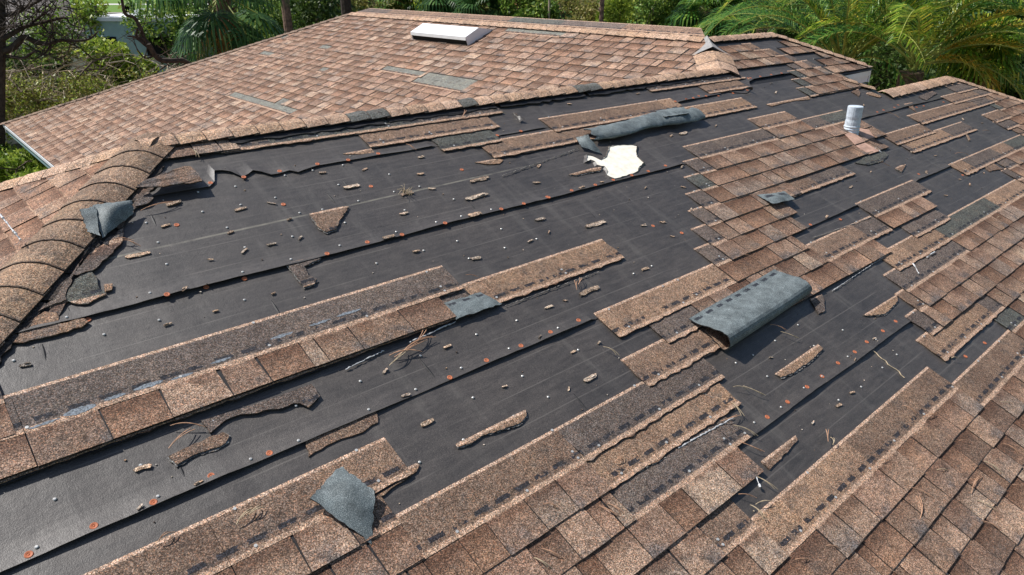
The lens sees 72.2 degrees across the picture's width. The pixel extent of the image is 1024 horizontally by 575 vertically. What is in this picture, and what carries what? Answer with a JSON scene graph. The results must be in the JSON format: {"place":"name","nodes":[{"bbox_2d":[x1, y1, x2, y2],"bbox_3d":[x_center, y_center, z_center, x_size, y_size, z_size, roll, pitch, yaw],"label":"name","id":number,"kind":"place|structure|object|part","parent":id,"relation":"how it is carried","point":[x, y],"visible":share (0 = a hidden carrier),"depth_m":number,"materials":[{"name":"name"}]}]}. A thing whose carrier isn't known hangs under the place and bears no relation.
{"place":"outdoors","nodes":[
{"label":"outdoors","id":0,"kind":"place"},
{"bbox_2d":[5,0,94,144],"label":"tree","id":1,"kind":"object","parent":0,"point":[13,141],"depth_m":24.60,"materials":[{"name":"green plant"}]},
{"bbox_2d":[103,12,132,14],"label":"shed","id":2,"kind":"structure","parent":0,"point":[116,13],"depth_m":50.66,"materials":[{"name":"paint"}]},
{"bbox_2d":[6,0,932,170],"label":"ground","id":3,"kind":"structure","parent":0,"point":[113,8],"depth_m":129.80,"materials":[{"name":"green plant"}]},
{"bbox_2d":[0,132,16,154],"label":"bush","id":4,"kind":"object","parent":3,"relation":"on","point":[6,146],"visible":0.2,"depth_m":13.84,"materials":[{"name":"green plant"}]},
{"bbox_2d":[0,145,44,182],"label":"bush","id":5,"kind":"object","parent":3,"relation":"on","point":[16,162],"visible":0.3,"depth_m":12.15,"materials":[{"name":"green plant"}]},
{"bbox_2d":[6,165,48,180],"bbox_3d":[-7.908,-0.991,11.966,1.424,2.282,1.109,5,24,10],"label":"bush","id":6,"kind":"object","parent":3,"relation":"on","point":[22,173],"visible":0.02,"depth_m":11.41,"materials":[{"name":"green plant"}]},
{"bbox_2d":[6,41,80,111],"bbox_3d":[-11.856,-4.340,17.837,1.970,3.673,2.208,-9,25,-21],"label":"bush","id":7,"kind":"object","parent":3,"relation":"on","point":[9,64],"visible":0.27,"depth_m":17.37,"materials":[{"name":"green plant"}]},
{"bbox_2d":[24,13,73,74],"bbox_3d":[-12.670,-5.504,19.811,1.277,4.240,1.459,-19,30,-38],"label":"broadleaf tree","id":8,"kind":"object","parent":3,"relation":"on","point":[44,30],"visible":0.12,"depth_m":19.07,"materials":[{"name":"green plant"}]},
{"bbox_2d":[0,0,109,167],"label":"bare oak tree","id":9,"kind":"object","parent":3,"relation":"on","point":[48,43],"visible":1,"depth_m":13.33,"materials":[{"name":"brown plant"}]},
{"bbox_2d":[38,37,112,89],"bbox_3d":[-11.720,-4.923,19.126,2.244,3.710,1.918,0,24,-2],"label":"bush","id":10,"kind":"object","parent":3,"relation":"on","point":[68,56],"visible":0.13,"depth_m":18.23,"materials":[{"name":"green plant"}]},
{"bbox_2d":[68,0,111,65],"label":"broadleaf tree","id":11,"kind":"object","parent":3,"relation":"on","point":[102,9],"visible":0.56,"depth_m":21.91,"materials":[{"name":"green plant"}]},
{"bbox_2d":[5,41,209,138],"bbox_3d":[-9.015,-4.268,15.339,6.596,2.456,5.987,-19,30,-38],"label":"bush","id":12,"kind":"object","parent":3,"relation":"on","point":[23,100],"visible":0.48,"depth_m":14.89,"materials":[{"name":"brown plant"}]},
{"bbox_2d":[74,34,160,88],"bbox_3d":[-9.946,-4.555,18.182,1.904,3.828,1.502,-19,30,-38],"label":"bush","id":13,"kind":"object","parent":3,"relation":"on","point":[105,49],"visible":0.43,"depth_m":17.44,"materials":[{"name":"green plant"}]},
{"bbox_2d":[125,2,134,11],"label":"broadleaf tree","id":14,"kind":"object","parent":3,"relation":"on","point":[127,7],"visible":0.23,"depth_m":41.12,"materials":[{"name":"green plant"}]},
{"bbox_2d":[85,9,217,76],"bbox_3d":[-11.728,-7.193,23.753,3.528,4.166,2.560,0,24,-1],"label":"trailer","id":15,"kind":"object","parent":3,"relation":"on","point":[115,29],"visible":0.04,"depth_m":22.11,"materials":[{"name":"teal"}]},
{"bbox_3d":[-12.912,-7.644,22.224,0.840,0.560,0.040,0,24,-1],"label":"window","id":16,"kind":"part","parent":15,"relation":"part of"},
{"bbox_3d":[-11.162,-7.634,22.240,0.840,0.560,0.040,0,24,-1],"label":"window","id":17,"kind":"part","parent":15,"relation":"part of","materials":[{"name":"glass"}]},
{"bbox_2d":[117,0,190,71],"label":"broken tree","id":18,"kind":"object","parent":3,"relation":"on","point":[144,41],"visible":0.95,"depth_m":12.99,"materials":[{"name":"brown plant"}]},
{"bbox_2d":[118,0,212,67],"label":"bush","id":19,"kind":"object","parent":3,"relation":"on","point":[180,18],"visible":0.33,"depth_m":21.45,"materials":[{"name":"green plant"}]},
{"bbox_2d":[129,0,296,66],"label":"fan palm","id":20,"kind":"object","parent":3,"relation":"on","point":[226,28],"visible":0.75,"depth_m":16.03,"materials":[{"name":"green plant"}]},
{"bbox_2d":[233,0,318,38],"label":"bush","id":21,"kind":"object","parent":3,"relation":"on","point":[280,22],"visible":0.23,"depth_m":23.64,"materials":[{"name":"green plant"}]},
{"bbox_2d":[281,0,292,32],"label":"pine tree","id":22,"kind":"object","parent":3,"relation":"on","point":[287,19],"visible":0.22,"depth_m":21.37,"materials":[{"name":"brown plant"}]},
{"bbox_2d":[279,0,357,29],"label":"fan palm","id":23,"kind":"object","parent":3,"relation":"on","point":[337,3],"visible":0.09,"depth_m":23.75,"materials":[{"name":"green plant"}]},
{"bbox_2d":[290,0,362,29],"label":"bush","id":24,"kind":"object","parent":3,"relation":"on","point":[316,9],"visible":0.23,"depth_m":22.37,"materials":[{"name":"green plant"}]},
{"bbox_2d":[340,0,351,15],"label":"pine tree","id":25,"kind":"object","parent":3,"relation":"on","point":[345,6],"visible":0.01,"depth_m":19.85,"materials":[{"name":"brown plant"}]},
{"bbox_2d":[335,0,421,11],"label":"bush","id":26,"kind":"object","parent":3,"relation":"on","point":[364,3],"visible":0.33,"depth_m":26.96,"materials":[{"name":"green plant"}]},
{"bbox_2d":[375,0,421,10],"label":"tree","id":27,"kind":"object","parent":3,"relation":"on","point":[407,6],"visible":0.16,"depth_m":27.20,"materials":[{"name":"green plant"}]},
{"bbox_2d":[413,0,459,9],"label":"bush","id":28,"kind":"object","parent":3,"relation":"on","point":[420,1],"visible":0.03,"depth_m":25.44,"materials":[{"name":"green plant"}]},
{"bbox_2d":[415,0,465,13],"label":"fan palm","id":29,"kind":"object","parent":3,"relation":"on","point":[445,7],"visible":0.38,"depth_m":24.30,"materials":[{"name":"green plant"}]},
{"bbox_2d":[441,0,515,15],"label":"fan palm","id":30,"kind":"object","parent":3,"relation":"on","point":[488,7],"visible":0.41,"depth_m":22.86,"materials":[{"name":"green plant"}]},
{"bbox_2d":[0,8,1023,574],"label":"house","id":31,"kind":"structure","parent":3,"relation":"on","point":[290,388],"depth_m":3.34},
{"bbox_2d":[19,362,31,366],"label":"shingle scrap","id":32,"kind":"object","parent":31,"relation":"on","point":[26,364],"visible":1,"depth_m":2.44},
{"bbox_2d":[79,206,100,235],"bbox_3d":[-1.771,-0.276,2.953,0.063,0.094,0.149,-14,27,-30],"label":"bent flap","id":33,"kind":"object","parent":31,"relation":"on","point":[89,216],"visible":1,"depth_m":2.96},
{"bbox_2d":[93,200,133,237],"bbox_3d":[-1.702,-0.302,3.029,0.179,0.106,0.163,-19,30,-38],"label":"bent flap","id":34,"kind":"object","parent":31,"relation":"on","point":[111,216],"visible":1,"depth_m":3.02,"materials":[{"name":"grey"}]},
{"bbox_2d":[125,251,150,258],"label":"shingle scrap","id":35,"kind":"object","parent":31,"relation":"on","point":[137,254],"visible":1,"depth_m":2.95,"materials":[{"name":"beige"}]},
{"bbox_2d":[133,464,151,471],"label":"shingle scrap","id":36,"kind":"object","parent":31,"relation":"on","point":[142,467],"visible":1,"depth_m":2.28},
{"bbox_2d":[142,201,172,209],"bbox_3d":[-1.609,-0.375,3.193,0.012,0.017,0.161,21,31,39],"label":"pine needle","id":37,"kind":"object","parent":31,"relation":"on","point":[159,203],"visible":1,"depth_m":3.19,"materials":[{"name":"brown plant"}]},
{"bbox_2d":[158,531,174,541],"bbox_3d":[-1.049,0.748,2.126,0.014,0.016,0.052,19,30,36],"label":"pine needle","id":38,"kind":"object","parent":31,"relation":"on","point":[165,534],"visible":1,"depth_m":2.12,"materials":[{"name":"brown plant"}]},
{"bbox_2d":[166,200,180,205],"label":"shingle scrap","id":39,"kind":"object","parent":31,"relation":"on","point":[173,203],"visible":1,"depth_m":3.25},
{"bbox_2d":[169,428,194,447],"bbox_3d":[-1.122,0.507,2.378,0.015,0.023,0.106,14,27,27],"label":"pine needle","id":40,"kind":"object","parent":31,"relation":"on","point":[177,438],"visible":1,"depth_m":2.37,"materials":[{"name":"brown plant"}]},
{"bbox_2d":[170,422,204,426],"bbox_3d":[-1.116,0.475,2.417,0.109,0.028,0.006,-5,24,-13],"label":"pine needle","id":41,"kind":"object","parent":31,"relation":"on","point":[188,423],"visible":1,"depth_m":2.41,"materials":[{"name":"brown plant"}]},
{"bbox_2d":[168,432,230,467],"bbox_3d":[-1.054,0.546,2.380,0.206,0.031,0.060,-19,30,-38],"label":"shingle scrap","id":42,"kind":"object","parent":31,"relation":"on","point":[213,443],"visible":1,"depth_m":2.38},
{"bbox_2d":[236,508,256,524],"bbox_3d":[-0.850,0.724,2.238,0.014,0.019,0.080,16,28,32],"label":"pine needle","id":43,"kind":"object","parent":31,"relation":"on","point":[241,516],"visible":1,"depth_m":2.23,"materials":[{"name":"brown plant"}]},
{"bbox_2d":[286,257,320,288],"bbox_3d":[-0.903,-0.072,3.161,0.169,0.075,0.169,-19,30,-38],"label":"shingle scrap","id":44,"kind":"object","parent":31,"relation":"on","point":[301,275],"visible":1,"depth_m":3.13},
{"bbox_2d":[309,206,348,233],"bbox_3d":[-0.873,-0.337,3.481,0.230,0.070,0.157,-19,30,-38],"label":"shingle scrap","id":45,"kind":"object","parent":31,"relation":"on","point":[328,221],"visible":1,"depth_m":3.46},
{"bbox_2d":[310,467,374,543],"bbox_3d":[-0.531,0.731,2.369,0.223,0.134,0.180,9,25,19],"label":"bent flap","id":46,"kind":"object","parent":31,"relation":"on","point":[343,495],"visible":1,"depth_m":2.33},
{"bbox_2d":[343,184,359,188],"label":"shingle scrap","id":47,"kind":"object","parent":31,"relation":"on","point":[352,186],"visible":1,"depth_m":3.72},
{"bbox_2d":[382,234,394,238],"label":"shingle scrap","id":48,"kind":"object","parent":31,"relation":"on","point":[388,236],"visible":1,"depth_m":3.47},
{"bbox_2d":[389,349,421,355],"bbox_3d":[-0.445,0.271,2.934,0.144,0.025,0.010,-11,26,-25],"label":"pine needle","id":49,"kind":"object","parent":31,"relation":"on","point":[404,350],"visible":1,"depth_m":2.93,"materials":[{"name":"brown plant"}]},
{"bbox_2d":[399,185,411,194],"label":"twig tuft","id":50,"kind":"object","parent":31,"relation":"on","point":[403,190],"visible":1,"depth_m":3.80,"materials":[{"name":"brown plant"}]},
{"bbox_2d":[401,191,413,195],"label":"shingle scrap","id":51,"kind":"object","parent":31,"relation":"on","point":[406,193],"visible":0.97,"depth_m":3.81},
{"bbox_2d":[395,339,425,356],"bbox_3d":[-0.425,0.254,2.960,0.014,0.018,0.184,17,29,34],"label":"pine needle","id":52,"kind":"object","parent":31,"relation":"on","point":[412,346],"visible":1,"depth_m":2.96,"materials":[{"name":"brown plant"}]},
{"bbox_2d":[405,336,431,348],"bbox_3d":[-0.398,0.233,2.995,0.178,0.020,0.016,-21,32,-41],"label":"pine needle","id":53,"kind":"object","parent":31,"relation":"on","point":[418,340],"visible":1,"depth_m":3.00,"materials":[{"name":"brown plant"}]},
{"bbox_2d":[421,418,433,426],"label":"shingle scrap","id":54,"kind":"object","parent":31,"relation":"on","point":[427,422],"visible":1,"depth_m":2.71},
{"bbox_2d":[444,292,501,319],"bbox_3d":[-0.188,0.078,3.269,0.273,0.043,0.123,-19,30,-38],"label":"flipped shingle","id":55,"kind":"object","parent":31,"relation":"on","point":[469,305],"visible":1,"depth_m":3.26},
{"bbox_2d":[468,212,481,216],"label":"shingle scrap","id":56,"kind":"object","parent":31,"relation":"on","point":[473,214],"visible":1,"depth_m":3.81,"materials":[{"name":"beige"}]},
{"bbox_2d":[470,256,480,259],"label":"shingle scrap","id":57,"kind":"object","parent":31,"relation":"on","point":[476,258],"visible":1,"depth_m":3.55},
{"bbox_2d":[464,192,488,199],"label":"shingle scrap","id":58,"kind":"object","parent":31,"relation":"on","point":[474,196],"visible":1,"depth_m":3.96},
{"bbox_2d":[470,176,488,181],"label":"shingle scrap","id":59,"kind":"object","parent":31,"relation":"on","point":[480,179],"visible":1,"depth_m":4.11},
{"bbox_2d":[455,410,527,448],"bbox_3d":[-0.066,0.566,2.774,0.367,0.026,0.051,-19,30,-38],"label":"shingle scrap","id":60,"kind":"object","parent":31,"relation":"on","point":[516,420],"visible":1,"depth_m":2.79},
{"bbox_2d":[32,81,981,522],"bbox_3d":[2.010,-0.653,5.064,9.139,1.089,2.610,-19,30,-38],"label":"grit","id":61,"kind":"object","parent":31,"relation":"on","point":[508,257],"visible":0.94,"depth_m":3.29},
{"bbox_2d":[513,112,524,122],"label":"scrap","id":62,"kind":"object","parent":31,"relation":"on","point":[520,118],"visible":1,"depth_m":4.80,"materials":[{"name":"concrete"}]},
{"bbox_2d":[534,217,545,220],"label":"shingle scrap","id":63,"kind":"object","parent":31,"relation":"on","point":[540,218],"visible":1,"depth_m":3.97,"materials":[{"name":"beige"}]},
{"bbox_2d":[569,167,601,175],"bbox_3d":[0.482,-0.744,4.521,0.316,0.023,0.044,-19,30,-38],"label":"shingle scrap","id":64,"kind":"object","parent":31,"relation":"on","point":[593,170],"visible":1,"depth_m":4.52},
{"bbox_2d":[576,135,601,153],"bbox_3d":[0.525,-0.975,4.772,0.167,0.120,0.104,-2,24,-5],"label":"bent flap","id":65,"kind":"object","parent":31,"relation":"on","point":[586,141],"visible":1,"depth_m":4.76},
{"bbox_2d":[579,285,598,295],"bbox_3d":[0.394,0.017,3.601,0.156,0.016,0.032,-19,30,-38],"label":"shingle scrap","id":66,"kind":"object","parent":31,"relation":"on","point":[586,291],"visible":1,"depth_m":3.60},
{"bbox_2d":[583,373,595,381],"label":"shingle scrap","id":67,"kind":"object","parent":31,"relation":"on","point":[589,378],"visible":1,"depth_m":3.13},
{"bbox_2d":[585,220,606,227],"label":"shingle scrap","id":68,"kind":"object","parent":31,"relation":"on","point":[594,224],"visible":1,"depth_m":4.08,"materials":[{"name":"beige"}]},
{"bbox_2d":[584,107,705,139],"bbox_3d":[1.013,-1.239,5.260,1.320,0.100,0.184,-19,30,-38],"label":"curled shingle","id":69,"kind":"object","parent":31,"relation":"on","point":[633,125],"visible":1,"depth_m":5.23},
{"bbox_2d":[655,107,687,116],"bbox_3d":[1.284,-1.387,5.539,0.492,0.015,0.196,-19,30,-38],"label":"bent flap","id":70,"kind":"object","parent":69,"relation":"on","point":[673,114],"visible":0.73,"depth_m":5.50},
{"bbox_2d":[689,269,811,349],"bbox_3d":[1.343,0.100,3.873,0.983,0.121,0.247,-21,32,-40],"label":"flipped shingle","id":71,"kind":"object","parent":31,"relation":"on","point":[731,320],"visible":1,"depth_m":3.78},
{"bbox_2d":[757,191,794,203],"bbox_3d":[1.875,-0.635,4.937,0.302,0.041,0.145,-14,27,-29],"label":"bent flap","id":72,"kind":"object","parent":31,"relation":"on","point":[777,197],"visible":1,"depth_m":4.91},
{"bbox_2d":[774,344,823,378],"bbox_3d":[1.500,0.386,3.639,0.469,0.030,0.060,-19,30,-38],"label":"shingle scrap","id":73,"kind":"object","parent":31,"relation":"on","point":[801,361],"visible":1,"depth_m":3.62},
{"bbox_2d":[863,295,897,316],"bbox_3d":[2.266,0.124,4.265,0.472,0.034,0.071,-19,30,-38],"label":"shingle scrap","id":74,"kind":"object","parent":31,"relation":"on","point":[884,308],"visible":1,"depth_m":4.25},
{"bbox_2d":[873,351,904,377],"bbox_3d":[2.058,0.417,3.838,0.020,0.084,0.195,-18,30,-36],"label":"twig","id":75,"kind":"object","parent":31,"relation":"on","point":[889,365],"visible":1,"depth_m":3.83,"materials":[{"name":"brown wood"}]},
{"bbox_2d":[895,164,905,172],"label":"shingle scrap","id":76,"kind":"object","parent":31,"relation":"on","point":[900,168],"visible":1,"depth_m":6.04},
{"bbox_2d":[916,496,922,517],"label":"pine needle","id":77,"kind":"object","parent":31,"relation":"on","point":[921,506],"visible":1,"depth_m":3.07,"materials":[{"name":"brown plant"}]},
{"bbox_2d":[496,0,561,19],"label":"bush","id":78,"kind":"object","parent":3,"relation":"on","point":[533,9],"visible":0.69,"depth_m":21.68,"materials":[{"name":"green plant"}]},
{"bbox_2d":[161,0,981,87],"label":"woodland","id":79,"kind":"object","parent":3,"relation":"on","point":[198,5],"visible":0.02,"depth_m":35.83,"materials":[{"name":"green plant"}]},
{"bbox_2d":[553,0,606,21],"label":"bush","id":80,"kind":"object","parent":3,"relation":"on","point":[583,7],"visible":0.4,"depth_m":27.28,"materials":[{"name":"green plant"}]},
{"bbox_2d":[594,0,639,23],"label":"bush","id":81,"kind":"object","parent":3,"relation":"on","point":[618,11],"visible":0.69,"depth_m":21.64,"materials":[{"name":"green plant"}]},
{"bbox_2d":[634,0,686,25],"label":"broadleaf tree","id":82,"kind":"object","parent":3,"relation":"on","point":[655,15],"visible":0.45,"depth_m":24.55,"materials":[{"name":"green plant"}]},
{"bbox_2d":[663,0,755,36],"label":"fan palm","id":83,"kind":"object","parent":3,"relation":"on","point":[690,17],"visible":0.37,"depth_m":19.43,"materials":[{"name":"green plant"}]},
{"bbox_2d":[702,0,753,32],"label":"broadleaf tree","id":84,"kind":"object","parent":3,"relation":"on","point":[734,10],"visible":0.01,"depth_m":27.67,"materials":[{"name":"green plant"}]},
{"bbox_2d":[683,0,842,52],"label":"feather palm","id":85,"kind":"object","parent":3,"relation":"on","point":[761,30],"visible":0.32,"depth_m":16.10,"materials":[{"name":"green plant"}]},
{"bbox_2d":[736,5,842,49],"bbox_3d":[7.247,-4.916,18.313,2.663,4.683,3.940,19,29,35],"label":"bush","id":86,"kind":"object","parent":3,"relation":"on","point":[789,35],"visible":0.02,"depth_m":16.94,"materials":[{"name":"green plant"}]},
{"bbox_2d":[697,0,1023,85],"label":"feather palm","id":87,"kind":"object","parent":3,"relation":"on","point":[801,20],"visible":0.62,"depth_m":11.14,"materials":[{"name":"green plant"}]},
{"bbox_2d":[825,47,895,92],"bbox_3d":[6.521,-2.911,14.575,2.305,3.964,3.889,3,24,6],"label":"bush","id":88,"kind":"object","parent":3,"relation":"on","point":[878,89],"depth_m":13.64,"materials":[{"name":"green plant"}]},
{"bbox_2d":[767,0,1012,92],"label":"tree","id":89,"kind":"object","parent":3,"relation":"on","point":[886,76],"visible":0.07,"depth_m":14.82,"materials":[{"name":"green plant"}]},
{"bbox_2d":[769,0,1023,99],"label":"feather palm","id":90,"kind":"object","parent":3,"relation":"on","point":[954,12],"visible":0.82,"depth_m":10.35,"materials":[{"name":"green plant"}]},
{"bbox_2d":[856,0,980,68],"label":"broadleaf tree","id":91,"kind":"object","parent":3,"relation":"on","point":[921,27],"visible":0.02,"depth_m":22.84,"materials":[{"name":"green plant"}]},
{"bbox_2d":[848,16,1023,93],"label":"bush","id":92,"kind":"object","parent":3,"relation":"on","point":[891,76],"visible":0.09,"depth_m":13.81,"materials":[{"name":"green plant"}]},
{"bbox_2d":[925,0,996,15],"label":"broadleaf tree","id":93,"kind":"object","parent":3,"relation":"on","point":[955,4],"depth_m":18.59,"materials":[{"name":"green plant"}]},
{"bbox_2d":[903,29,1023,99],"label":"bush","id":94,"kind":"object","parent":3,"relation":"on","point":[1012,92],"visible":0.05,"depth_m":12.85,"materials":[{"name":"green plant"}]},
{"bbox_2d":[916,0,1023,99],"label":"feather palm","id":95,"kind":"object","parent":3,"relation":"on","point":[994,6],"visible":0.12,"depth_m":13.12,"materials":[{"name":"green plant"}]},
{"bbox_2d":[918,6,1023,93],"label":"fan palm","id":96,"kind":"object","parent":3,"relation":"on","point":[994,54],"visible":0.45,"depth_m":11.34,"materials":[{"name":"green plant"}]},
{"bbox_2d":[925,0,1023,91],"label":"fan palm","id":97,"kind":"object","parent":3,"relation":"on","point":[1020,17],"visible":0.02,"depth_m":14.41,"materials":[{"name":"green plant"}]},
{"bbox_2d":[548,0,549,18],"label":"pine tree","id":98,"kind":"object","parent":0,"point":[549,9],"visible":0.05,"depth_m":21.32,"materials":[{"name":"brown plant"}]},
{"bbox_2d":[599,0,604,21],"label":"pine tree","id":99,"kind":"object","parent":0,"point":[601,15],"visible":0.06,"depth_m":21.20,"materials":[{"name":"brown plant"}]}
]}

